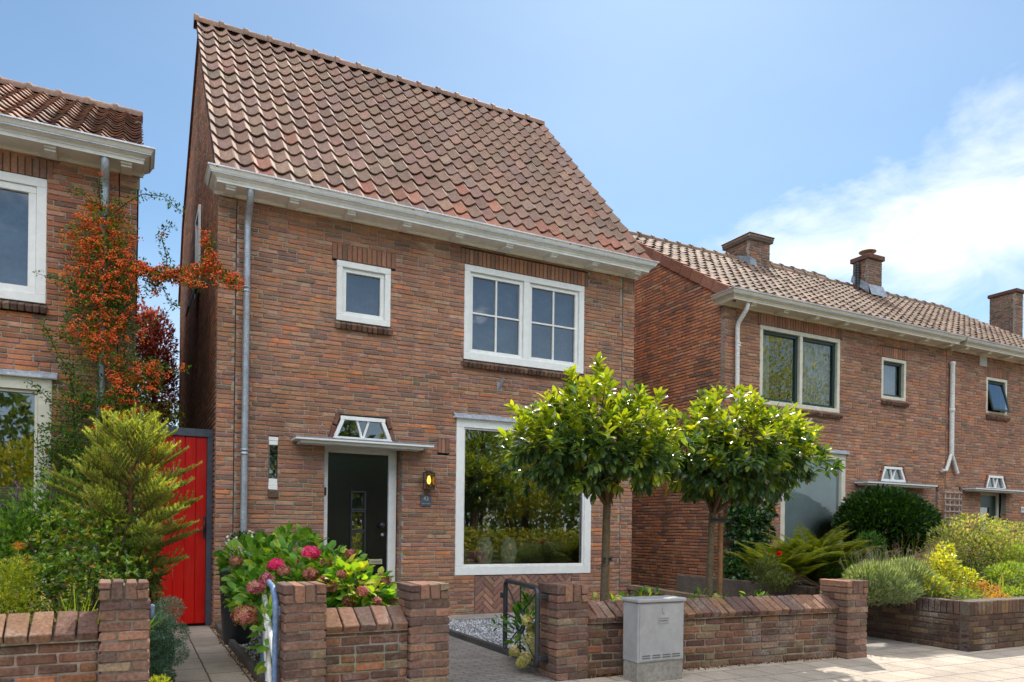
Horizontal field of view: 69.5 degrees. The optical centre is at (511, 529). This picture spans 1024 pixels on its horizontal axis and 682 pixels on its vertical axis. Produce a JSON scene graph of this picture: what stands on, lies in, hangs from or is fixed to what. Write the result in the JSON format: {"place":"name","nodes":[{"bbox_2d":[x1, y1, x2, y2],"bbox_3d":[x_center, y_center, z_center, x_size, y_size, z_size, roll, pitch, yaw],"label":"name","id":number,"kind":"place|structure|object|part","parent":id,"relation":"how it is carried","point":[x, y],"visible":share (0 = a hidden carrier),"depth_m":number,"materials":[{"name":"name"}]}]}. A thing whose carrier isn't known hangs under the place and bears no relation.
{"place":"outdoors","nodes":[
{"label":"outdoors","id":0,"kind":"place"},
{"bbox_2d":[165,625,256,681],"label":"concrete path","id":1,"kind":"structure","parent":0,"point":[209,659],"depth_m":6.33,"materials":[{"name":"grey concrete"}]},
{"bbox_2d":[216,630,260,674],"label":"planting soil","id":2,"kind":"structure","parent":0,"point":[256,657],"depth_m":7.15,"materials":[{"name":"brown soil"}]},
{"bbox_2d":[218,530,255,643],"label":"potted plant","id":3,"kind":"object","parent":2,"relation":"on","point":[238,633],"visible":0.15,"depth_m":7.19,"materials":[{"name":"green plant"}]},
{"bbox_2d":[213,522,398,674],"bbox_3d":[-1.781,0.547,6.245,1.320,1.217,2.040,1,0,-27],"label":"hydrangea","id":4,"kind":"object","parent":2,"relation":"on","point":[335,572],"visible":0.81,"depth_m":5.78,"materials":[{"name":"green plant"}]},
{"bbox_2d":[276,581,449,681],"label":"garden wall","id":5,"kind":"structure","parent":2,"relation":"on","point":[406,639],"depth_m":5.07,"materials":[{"name":"brick"}]},
{"bbox_2d":[260,579,280,681],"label":"garden gate","id":6,"kind":"structure","parent":5,"relation":"attached to","point":[269,656],"depth_m":5.00,"materials":[{"name":"grey metal"}]},
{"bbox_2d":[215,623,538,681],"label":"path edging","id":7,"kind":"object","parent":2,"relation":"on","point":[240,652],"visible":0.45,"depth_m":6.98,"materials":[{"name":"concrete"}]},
{"bbox_2d":[178,13,659,626],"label":"brick house","id":8,"kind":"structure","parent":0,"point":[420,269],"depth_m":9.67,"materials":[{"name":"brick"}]},
{"bbox_2d":[185,204,200,316],"bbox_3d":[-4.670,-3.932,10.899,0.240,1.510,0.700,1,0,-27],"label":"window","id":9,"kind":"structure","parent":8,"relation":"in","point":[198,217],"depth_m":10.73,"materials":[{"name":"white paint"}]},
{"bbox_2d":[268,437,277,497],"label":"slit window","id":10,"kind":"structure","parent":8,"relation":"in","point":[273,441],"depth_m":8.68,"materials":[{"name":"white paint"}]},
{"bbox_2d":[327,452,387,606],"bbox_3d":[-1.950,0.087,9.338,0.776,2.078,0.148,1,0,-27],"label":"door","id":11,"kind":"structure","parent":8,"relation":"in","point":[348,474],"depth_m":9.38,"materials":[{"name":"black paint"}]},
{"bbox_2d":[328,414,395,441],"bbox_3d":[-1.864,-1.242,9.185,0.861,0.336,0.104,1,0,-27],"label":"transom window","id":12,"kind":"structure","parent":8,"relation":"in","point":[385,424],"depth_m":9.15,"materials":[{"name":"white paint"}]},
{"bbox_2d":[332,242,395,334],"bbox_3d":[-1.864,-2.962,9.216,0.805,1.052,0.286,1,0,-27],"label":"window","id":13,"kind":"structure","parent":8,"relation":"in","point":[363,296],"depth_m":9.23,"materials":[{"name":"white paint"}]},
{"bbox_2d":[420,495,430,505],"bbox_3d":[-1.114,-0.371,9.528,0.150,0.145,0.017,1,0,-27],"label":"number plate","id":14,"kind":"object","parent":8,"relation":"attached to","point":[425,500],"visible":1,"depth_m":9.52,"materials":[{"name":"metal"}]},
{"bbox_2d":[423,471,435,489],"bbox_3d":[-1.069,-0.626,9.478,0.132,0.235,0.146,1,0,-27],"label":"wall lantern","id":15,"kind":"object","parent":8,"relation":"attached to","point":[427,480],"depth_m":9.46,"materials":[{"name":"black metal"}]},
{"bbox_2d":[475,537,492,563],"bbox_3d":[-0.387,0.329,10.248,0.250,0.430,0.250,1,0,-27],"label":"vase","id":16,"kind":"object","parent":8,"relation":"on","point":[484,550],"visible":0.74,"depth_m":10.16,"materials":[{"name":"green glass"}]},
{"bbox_2d":[497,378,504,390],"bbox_3d":[-0.135,-1.958,9.977,0.126,0.163,0.067,1,0,43],"label":"flag holder","id":17,"kind":"object","parent":8,"relation":"attached to","point":[499,386],"visible":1,"depth_m":9.98,"materials":[{"name":"metal"}]},
{"bbox_2d":[499,538,516,563],"bbox_3d":[-0.053,0.333,10.420,0.250,0.430,0.250,1,0,-27],"label":"vase","id":18,"kind":"object","parent":8,"relation":"on","point":[508,550],"visible":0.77,"depth_m":10.33,"materials":[{"name":"glass"}]},
{"bbox_2d":[453,412,590,575],"bbox_3d":[0.194,-0.456,10.238,2.225,2.156,0.164,1,0,-27],"label":"window","id":19,"kind":"structure","parent":8,"relation":"in","point":[464,421],"depth_m":9.94,"materials":[{"name":"white paint"}]},
{"bbox_2d":[461,248,587,379],"bbox_3d":[0.174,-2.919,10.264,2.000,1.578,0.286,1,0,-27],"label":"window","id":20,"kind":"structure","parent":8,"relation":"in","point":[521,316],"depth_m":10.26,"materials":[{"name":"white paint"}]},
{"bbox_2d":[450,617,533,652],"bbox_3d":[0.851,1.178,8.315,2.960,0.001,4.000,1,0,-27],"label":"gravel bed","id":21,"kind":"object","parent":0,"point":[489,631],"depth_m":8.39,"materials":[{"name":"grey gravel"}]},
{"bbox_2d":[239,617,534,663],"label":"gravel","id":22,"kind":"structure","parent":21,"relation":"on","point":[496,634],"depth_m":8.34,"materials":[{"name":"grey gravel"}]},
{"bbox_2d":[494,351,704,600],"bbox_3d":[0.668,-0.222,6.729,1.918,2.806,1.625,1,0,-27],"label":"laurel tree","id":23,"kind":"object","parent":22,"relation":"on","point":[601,467],"visible":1,"depth_m":6.48,"materials":[{"name":"green plant"}]},
{"bbox_2d":[591,585,769,600],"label":"plants","id":24,"kind":"object","parent":22,"relation":"on","point":[595,596],"visible":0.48,"depth_m":6.77,"materials":[{"name":"green plant"}]},
{"bbox_2d":[448,612,534,620],"bbox_3d":[0.079,1.160,9.928,2.840,0.041,0.418,1,0,-27],"label":"house plinth strip","id":25,"kind":"object","parent":21,"relation":"on","point":[466,617],"visible":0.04,"depth_m":9.59,"materials":[{"name":"concrete"}]},
{"bbox_2d":[485,582,540,668],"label":"hydrangea","id":26,"kind":"object","parent":21,"relation":"on","point":[529,637],"visible":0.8,"depth_m":6.14,"materials":[{"name":"green plant"}]},
{"bbox_2d":[602,537,611,600],"bbox_3d":[0.865,0.556,6.906,0.079,1.250,0.221,1,0,30],"label":"tree stake","id":27,"kind":"object","parent":21,"relation":"on","point":[609,559],"visible":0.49,"depth_m":6.96,"materials":[{"name":"brown wood"}]},
{"bbox_2d":[711,513,725,595],"bbox_3d":[2.058,0.515,7.457,0.188,1.360,0.069,1,0,-30],"label":"tree stake","id":28,"kind":"object","parent":21,"relation":"on","point":[720,519],"visible":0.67,"depth_m":7.47,"materials":[{"name":"brown wood"}]},
{"bbox_2d":[652,382,846,598],"bbox_3d":[2.270,-0.138,7.577,2.193,2.677,1.744,1,0,-27],"label":"laurel tree","id":29,"kind":"object","parent":21,"relation":"on","point":[716,477],"visible":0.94,"depth_m":7.21,"materials":[{"name":"green plant"}]},
{"bbox_2d":[447,635,574,681],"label":"garden path","id":30,"kind":"structure","parent":0,"point":[469,662],"depth_m":6.23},
{"bbox_2d":[0,0,1023,487],"label":"sky","id":31,"kind":"structure","parent":0,"point":[832,131],"materials":[{"name":"blue"}]},
{"bbox_2d":[161,548,917,681],"bbox_3d":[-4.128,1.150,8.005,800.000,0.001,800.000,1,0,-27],"label":"ground","id":32,"kind":"structure","parent":0,"point":[197,624],"depth_m":8.84,"materials":[{"name":"grey concrete"}]},
{"bbox_2d":[0,75,154,618],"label":"brick house","id":33,"kind":"structure","parent":32,"relation":"on","point":[53,143],"depth_m":7.68,"materials":[{"name":"brick"}]},
{"bbox_2d":[0,151,53,314],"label":"window","id":34,"kind":"structure","parent":33,"relation":"in","point":[23,180],"depth_m":7.60,"materials":[{"name":"white paint"}]},
{"bbox_2d":[0,368,57,588],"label":"window","id":35,"kind":"structure","parent":33,"relation":"in","point":[11,380],"depth_m":7.60,"materials":[{"name":"beige paint"}]},
{"bbox_2d":[24,172,247,557],"bbox_3d":[-3.875,-1.676,7.766,2.076,3.999,0.529,1,0,-15],"label":"firethorn","id":36,"kind":"object","parent":33,"relation":"attached to","point":[187,276],"visible":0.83,"depth_m":7.68,"materials":[{"name":"orange plant"}]},
{"bbox_2d":[135,303,179,426],"bbox_3d":[-7.242,-1.717,14.807,1.196,5.598,1.113,1,0,-27],"label":"purple tree","id":37,"kind":"object","parent":32,"relation":"on","point":[156,337],"visible":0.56,"depth_m":14.67,"materials":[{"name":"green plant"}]},
{"bbox_2d":[149,398,186,554],"bbox_3d":[-6.085,-0.621,13.175,0.909,3.436,0.941,1,0,-27],"label":"shrub","id":38,"kind":"object","parent":32,"relation":"on","point":[176,413],"visible":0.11,"depth_m":13.12,"materials":[{"name":"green plant"}]},
{"bbox_2d":[133,426,212,625],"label":"side gate","id":39,"kind":"structure","parent":32,"relation":"on","point":[194,595],"depth_m":8.55,"materials":[{"name":"wood"}]},
{"bbox_2d":[139,434,206,623],"bbox_3d":[-3.878,0.009,8.448,0.699,2.169,0.088,1,0,-27],"label":"gate door","id":40,"kind":"structure","parent":39,"relation":"in","point":[192,594],"depth_m":8.54,"materials":[{"name":"red paint"}]},
{"bbox_2d":[715,497,778,581],"bbox_3d":[3.691,0.214,11.665,0.811,2.013,1.481,1,0,42],"label":"ivy","id":41,"kind":"object","parent":32,"relation":"on","point":[758,518],"visible":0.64,"depth_m":11.58,"materials":[{"name":"green plant"}]},
{"bbox_2d":[813,274,1023,570],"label":"brick house","id":42,"kind":"structure","parent":32,"relation":"on","point":[983,470],"depth_m":15.34,"materials":[{"name":"brick"}]},
{"bbox_2d":[980,495,994,567],"bbox_3d":[9.939,0.282,15.543,0.700,1.979,0.040,1,0,-27],"label":"door","id":43,"kind":"structure","parent":42,"relation":"in","point":[988,502],"depth_m":15.59,"materials":[{"name":"green paint"}]},
{"bbox_2d":[984,474,1007,488],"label":"transom window","id":44,"kind":"structure","parent":42,"relation":"in","point":[1002,479],"depth_m":15.43,"materials":[{"name":"white paint"}]},
{"bbox_2d":[985,367,1010,420],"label":"window","id":45,"kind":"structure","parent":42,"relation":"in","point":[1000,377],"depth_m":15.43,"materials":[{"name":"beige paint"}]},
{"bbox_2d":[556,646,1023,681],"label":"pavement","id":46,"kind":"structure","parent":0,"point":[924,664],"depth_m":6.34,"materials":[{"name":"grey concrete"}]},
{"bbox_2d":[622,595,685,681],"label":"utility cabinet","id":47,"kind":"object","parent":46,"relation":"on","point":[653,638],"visible":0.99,"depth_m":5.74,"materials":[{"name":"metal"}]},
{"bbox_3d":[1.169,0.802,5.747,0.426,0.435,0.014,1,0,-27],"label":"cabinet door","id":48,"kind":"part","parent":47,"relation":"part of","materials":[{"name":"grey metal"}]},
{"bbox_2d":[538,579,868,680],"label":"garden wall","id":49,"kind":"structure","parent":46,"relation":"on","point":[581,637],"depth_m":6.45,"materials":[{"name":"brick"}]},
{"bbox_2d":[500,578,548,667],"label":"garden gate","id":50,"kind":"structure","parent":49,"relation":"attached to","point":[537,656],"depth_m":5.97,"materials":[{"name":"black metal"}]},
{"bbox_2d":[677,575,1023,651],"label":"planter wall","id":51,"kind":"structure","parent":46,"relation":"on","point":[970,625],"depth_m":7.74,"materials":[{"name":"brick"}]},
{"bbox_2d":[738,574,1023,599],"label":"planter soil","id":52,"kind":"structure","parent":51,"relation":"in","point":[797,583],"depth_m":10.15,"materials":[{"name":"brown soil"}]},
{"bbox_2d":[723,539,837,591],"bbox_3d":[3.380,0.458,9.368,1.203,0.672,1.221,1,0,-27],"label":"fern","id":53,"kind":"object","parent":52,"relation":"on","point":[797,561],"visible":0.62,"depth_m":9.27,"materials":[{"name":"green plant"}]},
{"bbox_2d":[749,555,819,588],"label":"shrub","id":54,"kind":"object","parent":52,"relation":"on","point":[770,575],"visible":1,"depth_m":8.72,"materials":[{"name":"green plant"}]},
{"bbox_2d":[742,521,883,586],"bbox_3d":[4.034,0.345,9.872,1.534,0.913,1.656,1,0,-27],"label":"fern","id":55,"kind":"object","parent":52,"relation":"on","point":[815,576],"visible":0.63,"depth_m":9.65,"materials":[{"name":"green plant"}]},
{"bbox_2d":[811,536,891,578],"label":"fern","id":56,"kind":"object","parent":52,"relation":"on","point":[848,552],"visible":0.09,"depth_m":10.21,"materials":[{"name":"green plant"}]},
{"bbox_2d":[839,546,924,607],"bbox_3d":[3.914,0.498,7.876,0.898,0.680,0.764,1,0,-27],"label":"lavender","id":57,"kind":"object","parent":52,"relation":"in","point":[885,586],"visible":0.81,"depth_m":7.72,"materials":[{"name":"green plant"}]},
{"bbox_2d":[831,484,944,560],"bbox_3d":[6.288,0.041,12.335,2.061,1.596,1.528,1,0,-27],"label":"clipped bush","id":58,"kind":"object","parent":52,"relation":"on","point":[898,511],"visible":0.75,"depth_m":11.87,"materials":[{"name":"green plant"}]},
{"bbox_2d":[866,546,950,603],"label":"lavender","id":59,"kind":"object","parent":52,"relation":"on","point":[915,569],"visible":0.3,"depth_m":8.00,"materials":[{"name":"green plant"}]},
{"bbox_2d":[797,553,1022,592],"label":"shrub","id":60,"kind":"object","parent":52,"relation":"on","point":[978,580],"visible":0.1,"depth_m":10.11,"materials":[{"name":"green plant"}]},
{"bbox_2d":[916,540,984,598],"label":"shrub","id":61,"kind":"object","parent":52,"relation":"on","point":[947,569],"visible":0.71,"depth_m":8.42,"materials":[{"name":"yellow plant"}]},
{"bbox_2d":[917,511,1023,584],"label":"shrub","id":62,"kind":"object","parent":52,"relation":"on","point":[965,539],"visible":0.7,"depth_m":10.02,"materials":[{"name":"green plant"}]},
{"bbox_2d":[947,542,1023,599],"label":"shrub","id":63,"kind":"object","parent":52,"relation":"on","point":[1011,571],"visible":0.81,"depth_m":9.01,"materials":[{"name":"green plant"}]},
{"bbox_2d":[967,580,1012,598],"bbox_3d":[5.361,0.710,8.261,0.450,0.284,0.584,1,0,-2],"label":"sedum","id":64,"kind":"object","parent":52,"relation":"on","point":[998,594],"visible":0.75,"depth_m":8.30,"materials":[{"name":"orange plant"}]},
{"bbox_2d":[976,568,1003,597],"bbox_3d":[5.629,0.632,8.581,0.582,0.380,0.220,1,0,-27],"label":"mullein","id":65,"kind":"object","parent":52,"relation":"on","point":[999,584],"visible":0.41,"depth_m":8.62,"materials":[{"name":"green plant"}]},
{"bbox_2d":[628,230,967,590],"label":"brick house","id":66,"kind":"structure","parent":0,"point":[861,379],"depth_m":13.39,"materials":[{"name":"brick"}]},
{"bbox_2d":[758,312,842,418],"bbox_3d":[4.980,-2.796,12.860,2.072,1.638,0.310,1,0,-27],"label":"window","id":67,"kind":"structure","parent":66,"relation":"in","point":[811,341],"depth_m":12.99,"materials":[{"name":"beige paint"}]},
{"bbox_2d":[780,448,849,543],"bbox_3d":[5.282,-0.458,12.965,1.705,1.944,0.164,1,0,-27],"label":"window","id":68,"kind":"structure","parent":66,"relation":"in","point":[813,506],"depth_m":13.07,"materials":[{"name":"beige paint"}]},
{"bbox_2d":[878,465,907,482],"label":"transom window","id":69,"kind":"structure","parent":66,"relation":"in","point":[901,470],"depth_m":13.93,"materials":[{"name":"white paint"}]},
{"bbox_2d":[879,346,909,406],"bbox_3d":[7.166,-2.865,13.983,0.833,1.093,0.308,1,0,-27],"label":"window","id":70,"kind":"structure","parent":66,"relation":"in","point":[891,357],"depth_m":14.03,"materials":[{"name":"beige paint"}]},
{"bbox_2d":[944,490,961,525],"bbox_3d":[8.747,-0.414,14.655,0.551,0.698,0.035,1,0,-27],"label":"garden trellis","id":71,"kind":"object","parent":66,"relation":"attached to","point":[954,498],"visible":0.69,"depth_m":14.62,"materials":[{"name":"grey wood"}]},
{"bbox_2d":[813,530,887,577],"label":"shrub","id":72,"kind":"object","parent":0,"point":[876,537],"visible":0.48,"depth_m":9.89,"materials":[{"name":"green plant"}]},
{"bbox_2d":[850,530,942,569],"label":"ornamental grass","id":73,"kind":"object","parent":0,"point":[898,549],"depth_m":9.29,"materials":[{"name":"green plant"}]},
{"bbox_2d":[866,636,927,650],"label":"side path","id":74,"kind":"structure","parent":0,"point":[874,644],"depth_m":7.80,"materials":[{"name":"grey concrete"}]},
{"bbox_2d":[628,585,705,598],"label":"boundary wall","id":75,"kind":"structure","parent":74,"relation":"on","point":[634,589],"depth_m":10.18,"materials":[{"name":"brick"}]},
{"bbox_2d":[987,288,1023,337],"bbox_3d":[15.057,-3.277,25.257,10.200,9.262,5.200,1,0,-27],"label":"chimney","id":76,"kind":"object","parent":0,"point":[1006,311],"depth_m":24.38,"materials":[{"name":"brick"}]},
{"label":"flower bed","id":77,"kind":"structure","parent":0,"visible":0},
{"bbox_2d":[0,542,44,622],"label":"shrub","id":78,"kind":"object","parent":77,"relation":"on","point":[14,578],"visible":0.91,"depth_m":4.64,"materials":[{"name":"green plant"}]},
{"bbox_2d":[1,589,61,628],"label":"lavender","id":79,"kind":"object","parent":77,"relation":"on","point":[27,605],"visible":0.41,"depth_m":4.51,"materials":[{"name":"green plant"}]},
{"bbox_2d":[0,468,90,622],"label":"shrub","id":80,"kind":"object","parent":77,"relation":"on","point":[12,519],"visible":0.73,"depth_m":5.77,"materials":[{"name":"green plant"}]},
{"bbox_2d":[0,570,113,620],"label":"meadow plant","id":81,"kind":"object","parent":77,"relation":"on","point":[73,593],"visible":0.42,"depth_m":4.56,"materials":[{"name":"green plant"}]},
{"bbox_2d":[0,519,127,616],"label":"shrub","id":82,"kind":"object","parent":77,"relation":"on","point":[78,601],"visible":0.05,"depth_m":6.71,"materials":[{"name":"green plant"}]},
{"bbox_2d":[0,579,150,681],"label":"garden wall","id":83,"kind":"structure","parent":77,"relation":"on","point":[115,647],"depth_m":4.30,"materials":[{"name":"brick"}]},
{"bbox_2d":[149,604,154,617],"bbox_3d":[-2.211,0.503,4.534,0.027,0.080,0.060,1,0,-27],"label":"gate latch","id":84,"kind":"object","parent":83,"relation":"attached to","point":[152,612],"visible":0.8,"depth_m":4.51,"materials":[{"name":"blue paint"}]},
{"bbox_2d":[0,502,160,619],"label":"shrub","id":85,"kind":"object","parent":77,"relation":"on","point":[57,566],"visible":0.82,"depth_m":5.14,"materials":[{"name":"green plant"}]},
{"bbox_2d":[44,597,167,640],"bbox_3d":[-2.608,0.673,4.556,0.762,0.546,0.840,1,0,17],"label":"meadow plant","id":86,"kind":"object","parent":77,"relation":"on","point":[65,608],"visible":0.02,"depth_m":4.54,"materials":[{"name":"green plant"}]},
{"bbox_2d":[41,402,202,581],"bbox_3d":[-2.971,0.079,5.667,1.137,2.109,1.120,1,0,-27],"label":"spruce tree","id":87,"kind":"object","parent":77,"relation":"on","point":[155,484],"visible":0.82,"depth_m":5.54,"materials":[{"name":"green plant"}]},
{"bbox_2d":[124,537,169,608],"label":"narrow leaf plant","id":88,"kind":"object","parent":77,"relation":"on","point":[153,588],"visible":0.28,"depth_m":5.79,"materials":[{"name":"green plant"}]},
{"bbox_2d":[149,674,171,681],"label":"shrub","id":89,"kind":"object","parent":77,"relation":"on","point":[156,677],"visible":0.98,"depth_m":4.65,"materials":[{"name":"yellow plant"}]},
{"bbox_2d":[149,596,190,681],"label":"juniper","id":90,"kind":"object","parent":77,"relation":"on","point":[166,644],"visible":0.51,"depth_m":5.08,"materials":[{"name":"green plant"}]}
]}

